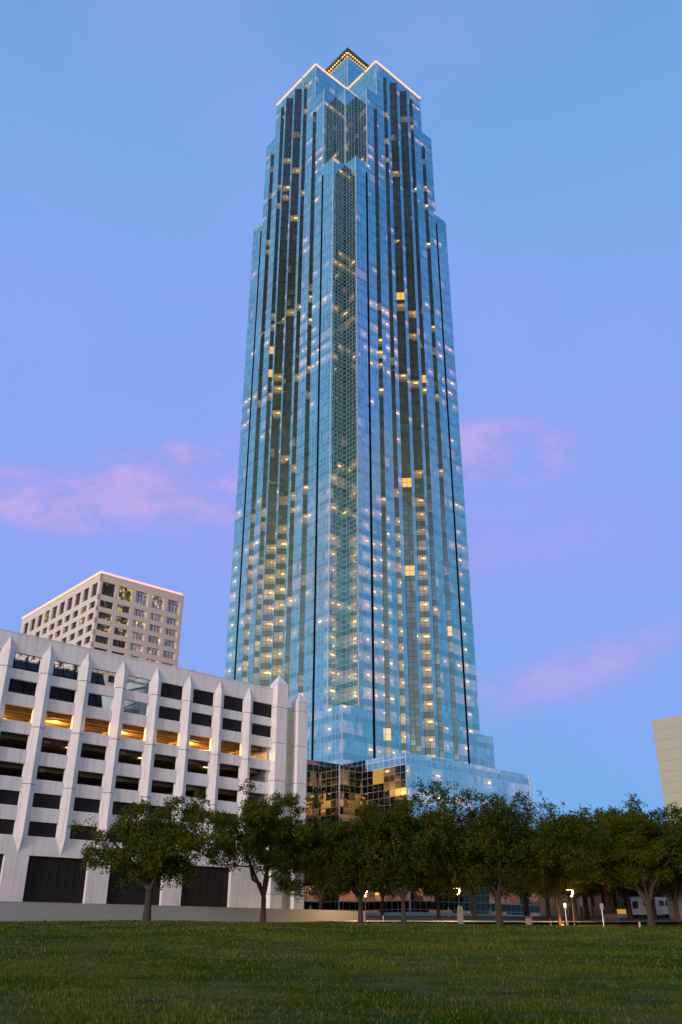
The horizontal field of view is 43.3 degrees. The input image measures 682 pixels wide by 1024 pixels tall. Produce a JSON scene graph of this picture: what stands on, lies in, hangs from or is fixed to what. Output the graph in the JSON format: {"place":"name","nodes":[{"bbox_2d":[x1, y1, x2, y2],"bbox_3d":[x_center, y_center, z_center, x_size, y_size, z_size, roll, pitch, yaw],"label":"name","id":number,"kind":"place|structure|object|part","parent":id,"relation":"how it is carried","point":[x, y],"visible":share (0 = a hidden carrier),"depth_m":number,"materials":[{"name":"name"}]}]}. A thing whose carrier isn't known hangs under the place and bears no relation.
{"place":"outdoors","nodes":[
{"label":"outdoors","id":0,"kind":"place"},
{"bbox_2d":[0,916,681,1023],"bbox_3d":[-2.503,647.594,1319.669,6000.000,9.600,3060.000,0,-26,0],"label":"ground","id":1,"kind":"structure","parent":0,"point":[147,1002],"depth_m":28.28,"materials":[{"name":"green plant"}]},
{"bbox_2d":[16,571,184,686],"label":"hotel block","id":2,"kind":"structure","parent":1,"relation":"on","point":[111,613],"depth_m":251.69,"materials":[{"name":"beige concrete"}]},
{"bbox_2d":[38,615,42,626],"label":"window","id":3,"kind":"structure","parent":2,"relation":"in","point":[40,618],"depth_m":273.23,"materials":[{"name":"grey glass"}]},
{"bbox_2d":[45,611,49,622],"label":"window","id":4,"kind":"structure","parent":2,"relation":"in","point":[47,615],"depth_m":269.58,"materials":[{"name":"grey glass"}]},
{"bbox_2d":[52,607,56,618],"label":"window","id":5,"kind":"structure","parent":2,"relation":"in","point":[55,609],"depth_m":266.12,"materials":[{"name":"grey glass"}]},
{"bbox_2d":[60,602,64,614],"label":"window","id":6,"kind":"structure","parent":2,"relation":"in","point":[62,605],"depth_m":262.57,"materials":[{"name":"black glass"}]},
{"bbox_2d":[68,598,72,609],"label":"window","id":7,"kind":"structure","parent":2,"relation":"in","point":[70,601],"depth_m":259.04,"materials":[{"name":"black glass"}]},
{"bbox_2d":[76,593,80,605],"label":"window","id":8,"kind":"structure","parent":2,"relation":"in","point":[78,596],"depth_m":255.46,"materials":[{"name":"black glass"}]},
{"bbox_2d":[84,588,88,600],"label":"window","id":9,"kind":"structure","parent":2,"relation":"in","point":[86,591],"depth_m":251.93,"materials":[{"name":"black glass"}]},
{"bbox_2d":[92,584,96,596],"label":"window","id":10,"kind":"structure","parent":2,"relation":"in","point":[95,586],"depth_m":248.54,"materials":[{"name":"black glass"}]},
{"bbox_2d":[95,636,107,644],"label":"window","id":11,"kind":"structure","parent":2,"relation":"in","point":[98,639],"depth_m":241.07,"materials":[{"name":"black glass"}]},
{"bbox_2d":[96,624,109,632],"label":"window","id":12,"kind":"structure","parent":2,"relation":"in","point":[100,627],"depth_m":242.66,"materials":[{"name":"glass"}]},
{"bbox_2d":[98,612,110,620],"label":"window","id":13,"kind":"structure","parent":2,"relation":"in","point":[101,615],"depth_m":244.15,"materials":[{"name":"black glass"}]},
{"bbox_2d":[100,600,112,608],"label":"window","id":14,"kind":"structure","parent":2,"relation":"in","point":[104,604],"depth_m":245.70,"materials":[{"name":"black glass"}]},
{"bbox_2d":[101,582,114,596],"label":"window","id":15,"kind":"structure","parent":2,"relation":"in","point":[107,589],"depth_m":247.75,"materials":[{"name":"black glass"}]},
{"bbox_2d":[108,676,114,682],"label":"window","id":16,"kind":"structure","parent":2,"relation":"in","point":[111,679],"depth_m":239.13,"materials":[{"name":"black glass"}]},
{"bbox_2d":[112,640,125,647],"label":"window","id":17,"kind":"structure","parent":2,"relation":"in","point":[121,644],"depth_m":244.38,"materials":[{"name":"black glass"}]},
{"bbox_2d":[114,628,126,636],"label":"window","id":18,"kind":"structure","parent":2,"relation":"in","point":[117,631],"depth_m":245.82,"materials":[{"name":"black glass"}]},
{"bbox_2d":[115,616,127,624],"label":"window","id":19,"kind":"structure","parent":2,"relation":"in","point":[121,620],"depth_m":247.45,"materials":[{"name":"glass"}]},
{"bbox_2d":[117,605,129,613],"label":"window","id":20,"kind":"structure","parent":2,"relation":"in","point":[120,608],"depth_m":248.84,"materials":[{"name":"glass"}]},
{"bbox_2d":[118,587,131,601],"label":"window","id":21,"kind":"structure","parent":2,"relation":"in","point":[124,593],"depth_m":250.97,"materials":[{"name":"yellow glass"}]},
{"bbox_2d":[130,643,141,651],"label":"window","id":22,"kind":"structure","parent":2,"relation":"in","point":[134,647],"depth_m":247.57,"materials":[{"name":"grey glass"}]},
{"bbox_2d":[131,632,142,640],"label":"window","id":23,"kind":"structure","parent":2,"relation":"in","point":[134,635],"depth_m":249.08,"materials":[{"name":"grey glass"}]},
{"bbox_2d":[132,620,144,628],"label":"window","id":24,"kind":"structure","parent":2,"relation":"in","point":[137,624],"depth_m":250.67,"materials":[{"name":"grey glass"}]},
{"bbox_2d":[134,609,145,617],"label":"window","id":25,"kind":"structure","parent":2,"relation":"in","point":[136,612],"depth_m":252.20,"materials":[{"name":"grey glass"}]},
{"bbox_2d":[135,591,147,605],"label":"window","id":26,"kind":"structure","parent":2,"relation":"in","point":[141,598],"depth_m":254.24,"materials":[{"name":"grey glass"}]},
{"bbox_2d":[146,647,158,655],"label":"window","id":27,"kind":"structure","parent":2,"relation":"in","point":[152,651],"depth_m":250.79,"materials":[{"name":"grey glass"}]},
{"bbox_2d":[148,636,159,643],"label":"window","id":28,"kind":"structure","parent":2,"relation":"in","point":[155,640],"depth_m":252.33,"materials":[{"name":"grey glass"}]},
{"bbox_2d":[149,624,160,632],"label":"window","id":29,"kind":"structure","parent":2,"relation":"in","point":[151,627],"depth_m":253.84,"materials":[{"name":"grey glass"}]},
{"bbox_2d":[150,613,161,621],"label":"window","id":30,"kind":"structure","parent":2,"relation":"in","point":[152,616],"depth_m":255.42,"materials":[{"name":"grey glass"}]},
{"bbox_2d":[151,596,163,609],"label":"window","id":31,"kind":"structure","parent":2,"relation":"in","point":[157,602],"depth_m":257.49,"materials":[{"name":"grey glass"}]},
{"bbox_2d":[163,651,173,658],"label":"window","id":32,"kind":"structure","parent":2,"relation":"in","point":[169,655],"depth_m":253.99,"materials":[{"name":"grey glass"}]},
{"bbox_2d":[164,640,175,647],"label":"window","id":33,"kind":"structure","parent":2,"relation":"in","point":[166,643],"depth_m":255.52,"materials":[{"name":"grey glass"}]},
{"bbox_2d":[165,628,176,636],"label":"window","id":34,"kind":"structure","parent":2,"relation":"in","point":[167,631],"depth_m":257.05,"materials":[{"name":"grey glass"}]},
{"bbox_2d":[166,617,177,625],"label":"window","id":35,"kind":"structure","parent":2,"relation":"in","point":[168,620],"depth_m":258.56,"materials":[{"name":"grey glass"}]},
{"bbox_2d":[167,600,178,613],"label":"window","id":36,"kind":"structure","parent":2,"relation":"in","point":[173,607],"depth_m":260.59,"materials":[{"name":"grey glass"}]},
{"bbox_2d":[67,789,234,921],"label":"oak tree","id":37,"kind":"object","parent":1,"relation":"on","point":[156,852],"visible":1,"depth_m":73.14,"materials":[{"name":"green plant"}]},
{"bbox_2d":[0,628,307,908],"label":"parking garage","id":38,"kind":"structure","parent":1,"relation":"on","point":[157,734],"depth_m":101.59,"materials":[{"name":"concrete"}]},
{"bbox_2d":[0,901,364,922],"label":"wall","id":39,"kind":"structure","parent":1,"relation":"on","point":[27,911],"depth_m":81.88,"materials":[{"name":"paint"}]},
{"bbox_2d":[202,778,323,922],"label":"oak tree","id":40,"kind":"object","parent":1,"relation":"on","point":[264,827],"visible":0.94,"depth_m":82.38,"materials":[{"name":"green plant"}]},
{"bbox_2d":[269,821,356,909],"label":"oak tree","id":41,"kind":"object","parent":1,"relation":"on","point":[317,891],"visible":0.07,"depth_m":102.67,"materials":[{"name":"green plant"}]},
{"bbox_2d":[289,799,441,923],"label":"oak tree","id":42,"kind":"object","parent":1,"relation":"on","point":[346,861],"visible":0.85,"depth_m":83.80,"materials":[{"name":"green plant"}]},
{"bbox_2d":[364,892,366,922],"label":"street lamp","id":43,"kind":"object","parent":1,"relation":"on","point":[365,907],"visible":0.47,"depth_m":89.85,"materials":[{"name":"metal"}]},
{"bbox_2d":[225,45,540,915],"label":"glass skyscraper","id":44,"kind":"structure","parent":1,"relation":"on","point":[349,613],"depth_m":221.41,"materials":[{"name":"glass"}]},
{"bbox_2d":[242,154,273,681],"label":"bay window","id":45,"kind":"structure","parent":44,"relation":"in","point":[249,578],"depth_m":239.22,"materials":[{"name":"blue glass"}]},
{"bbox_2d":[253,107,284,684],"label":"bay window","id":46,"kind":"structure","parent":44,"relation":"in","point":[262,529],"depth_m":237.73,"materials":[{"name":"blue glass"}]},
{"bbox_2d":[259,98,292,686],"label":"bay window","id":47,"kind":"structure","parent":44,"relation":"in","point":[278,358],"depth_m":233.88,"materials":[{"name":"blue glass"}]},
{"bbox_2d":[271,89,301,683],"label":"bay window","id":48,"kind":"structure","parent":44,"relation":"in","point":[289,331],"depth_m":230.93,"materials":[{"name":"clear glass"}]},
{"bbox_2d":[284,83,307,705],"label":"bay window","id":49,"kind":"structure","parent":44,"relation":"in","point":[294,440],"depth_m":228.04,"materials":[{"name":"blue glass"}]},
{"bbox_2d":[298,112,315,695],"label":"bay window","id":50,"kind":"structure","parent":44,"relation":"in","point":[308,366],"depth_m":221.27,"materials":[{"name":"blue glass"}]},
{"bbox_2d":[374,108,390,755],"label":"windows","id":51,"kind":"structure","parent":44,"relation":"in","point":[380,360],"depth_m":215.19,"materials":[{"name":"blue glass"}]},
{"bbox_2d":[383,77,405,752],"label":"bay window","id":52,"kind":"structure","parent":44,"relation":"in","point":[393,389],"depth_m":220.41,"materials":[{"name":"blue glass"}]},
{"bbox_2d":[389,83,420,754],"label":"bay window","id":53,"kind":"structure","parent":44,"relation":"in","point":[413,676],"depth_m":222.41,"materials":[{"name":"blue glass"}]},
{"bbox_2d":[399,91,435,757],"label":"bay window","id":54,"kind":"structure","parent":44,"relation":"in","point":[428,705],"depth_m":225.30,"materials":[{"name":"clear glass"}]},
{"bbox_2d":[409,99,443,758],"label":"bay window","id":55,"kind":"structure","parent":44,"relation":"in","point":[429,495],"depth_m":228.35,"materials":[{"name":"blue glass"}]},
{"bbox_2d":[421,146,458,761],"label":"window","id":56,"kind":"structure","parent":44,"relation":"in","point":[443,518],"depth_m":229.41,"materials":[{"name":"blue glass"}]},
{"bbox_2d":[352,814,414,917],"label":"oak tree","id":57,"kind":"object","parent":1,"relation":"on","point":[382,903],"visible":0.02,"depth_m":112.73,"materials":[{"name":"green plant"}]},
{"bbox_2d":[325,776,478,923],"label":"oak tree","id":58,"kind":"object","parent":1,"relation":"on","point":[389,818],"visible":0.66,"depth_m":84.15,"materials":[{"name":"green plant"}]},
{"bbox_2d":[400,826,465,918],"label":"oak tree","id":59,"kind":"object","parent":1,"relation":"on","point":[437,892],"visible":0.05,"depth_m":106.15,"materials":[{"name":"green plant"}]},
{"bbox_2d":[457,906,463,923],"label":"sign pillar","id":60,"kind":"structure","parent":1,"relation":"on","point":[460,914],"depth_m":86.14,"materials":[{"name":"concrete"}]},
{"bbox_2d":[421,805,504,920],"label":"oak tree","id":61,"kind":"object","parent":1,"relation":"on","point":[474,908],"visible":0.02,"depth_m":101.11,"materials":[{"name":"green plant"}]},
{"bbox_2d":[364,775,619,924],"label":"oak tree","id":62,"kind":"object","parent":1,"relation":"on","point":[502,845],"visible":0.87,"depth_m":84.60,"materials":[{"name":"green plant"}]},
{"bbox_2d":[495,880,531,917],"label":"oak tree","id":63,"kind":"object","parent":1,"relation":"on","point":[526,909],"visible":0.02,"depth_m":114.06,"materials":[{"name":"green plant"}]},
{"bbox_2d":[525,915,531,924],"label":"litter bin","id":64,"kind":"object","parent":1,"relation":"on","point":[528,918],"visible":0.81,"depth_m":84.84,"materials":[{"name":"metal"}]},
{"bbox_2d":[511,821,590,919],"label":"oak tree","id":65,"kind":"object","parent":1,"relation":"on","point":[548,913],"visible":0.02,"depth_m":104.66,"materials":[{"name":"green plant"}]},
{"bbox_2d":[529,857,583,925],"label":"tree","id":66,"kind":"object","parent":1,"relation":"on","point":[556,874],"visible":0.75,"depth_m":87.97,"materials":[{"name":"green plant"}]},
{"bbox_2d":[491,830,639,920],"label":"oak tree","id":67,"kind":"object","parent":1,"relation":"on","point":[585,887],"visible":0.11,"depth_m":98.77,"materials":[{"name":"green plant"}]},
{"bbox_2d":[513,811,625,918],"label":"oak tree","id":68,"kind":"object","parent":1,"relation":"on","point":[586,911],"visible":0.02,"depth_m":108.77,"materials":[{"name":"green plant"}]},
{"bbox_2d":[567,889,574,924],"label":"street lamp","id":69,"kind":"object","parent":1,"relation":"on","point":[572,892],"visible":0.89,"depth_m":89.24,"materials":[{"name":"metal"}]},
{"bbox_2d":[599,903,603,925],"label":"sign post","id":70,"kind":"object","parent":1,"relation":"on","point":[601,906],"visible":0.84,"depth_m":84.88,"materials":[{"name":"metal"}]},
{"bbox_2d":[539,887,668,916],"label":"finned building","id":71,"kind":"structure","parent":1,"relation":"on","point":[595,910],"depth_m":146.64,"materials":[{"name":"brown stone"}]},
{"bbox_2d":[579,895,583,905],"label":"window","id":72,"kind":"structure","parent":71,"relation":"in","point":[581,899],"depth_m":146.86,"materials":[{"name":"grey glass"}]},
{"bbox_2d":[590,890,594,905],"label":"window","id":73,"kind":"structure","parent":71,"relation":"in","point":[591,897],"depth_m":147.14,"materials":[{"name":"black glass"}]},
{"bbox_2d":[601,891,605,905],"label":"window","id":74,"kind":"structure","parent":71,"relation":"in","point":[603,897],"depth_m":147.18,"materials":[{"name":"black glass"}]},
{"bbox_2d":[612,892,616,906],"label":"window","id":75,"kind":"structure","parent":71,"relation":"in","point":[614,901],"depth_m":147.25,"materials":[{"name":"black glass"}]},
{"bbox_2d":[603,914,618,923],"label":"park bench","id":76,"kind":"object","parent":1,"relation":"on","point":[613,916],"visible":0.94,"depth_m":94.18,"materials":[{"name":"metal"}]},
{"bbox_2d":[574,793,654,920],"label":"oak tree","id":77,"kind":"object","parent":1,"relation":"on","point":[628,900],"visible":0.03,"depth_m":106.92,"materials":[{"name":"green plant"}]},
{"bbox_2d":[557,798,675,920],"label":"oak tree","id":78,"kind":"object","parent":1,"relation":"on","point":[608,895],"visible":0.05,"depth_m":102.76,"materials":[{"name":"green plant"}]},
{"bbox_2d":[615,909,627,917],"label":"sign box","id":79,"kind":"object","parent":1,"relation":"on","point":[621,913],"visible":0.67,"depth_m":121.47,"materials":[{"name":"metal"}]},
{"bbox_2d":[575,807,681,926],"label":"oak tree","id":80,"kind":"object","parent":1,"relation":"on","point":[632,851],"visible":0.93,"depth_m":90.32,"materials":[{"name":"green plant"}]},
{"bbox_2d":[589,806,667,899],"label":"oak tree","id":81,"kind":"object","parent":1,"relation":"on","point":[597,895],"depth_m":131.77,"materials":[{"name":"green plant"}]},
{"bbox_2d":[596,802,681,923],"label":"oak tree","id":82,"kind":"object","parent":1,"relation":"on","point":[673,888],"visible":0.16,"depth_m":96.09,"materials":[{"name":"green plant"}]},
{"bbox_2d":[630,897,662,918],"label":"shuttle bus","id":83,"kind":"object","parent":1,"relation":"on","point":[638,905],"visible":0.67,"depth_m":115.92,"materials":[{"name":"white paint"}]},
{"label":"window","id":84,"kind":"part","parent":83,"relation":"part of","materials":[{"name":"black glass"}]},
{"bbox_2d":[617,809,681,919],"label":"oak tree","id":85,"kind":"object","parent":1,"relation":"on","point":[652,814],"visible":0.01,"depth_m":104.60,"materials":[{"name":"green plant"}]},
{"bbox_2d":[651,715,681,824],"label":"panel building","id":86,"kind":"structure","parent":1,"relation":"on","point":[667,732],"depth_m":136.32,"materials":[{"name":"beige concrete"}]},
{"bbox_2d":[654,818,681,900],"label":"oak tree","id":87,"kind":"object","parent":1,"relation":"on","point":[674,871],"visible":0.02,"depth_m":109.58,"materials":[{"name":"green plant"}]},
{"bbox_2d":[663,893,681,919],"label":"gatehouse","id":88,"kind":"object","parent":1,"relation":"on","point":[670,905],"visible":0.35,"depth_m":110.79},
{"bbox_2d":[0,0,681,828],"label":"sky","id":89,"kind":"structure","parent":0,"point":[135,135],"materials":[{"name":"blue"}]},
{"bbox_2d":[321,920,681,921],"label":"pavement","id":90,"kind":"structure","parent":0,"point":[473,921],"depth_m":93.61,"materials":[{"name":"beige concrete"}]},
{"bbox_2d":[366,917,681,920],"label":"road","id":91,"kind":"structure","parent":0,"point":[478,919],"depth_m":105.97,"materials":[{"name":"grey asphalt"}]},
{"bbox_2d":[656,897,668,917],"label":"shuttle bus","id":92,"kind":"object","parent":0,"point":[661,902],"visible":0.35,"depth_m":121.05,"materials":[{"name":"white paint"}]}
]}

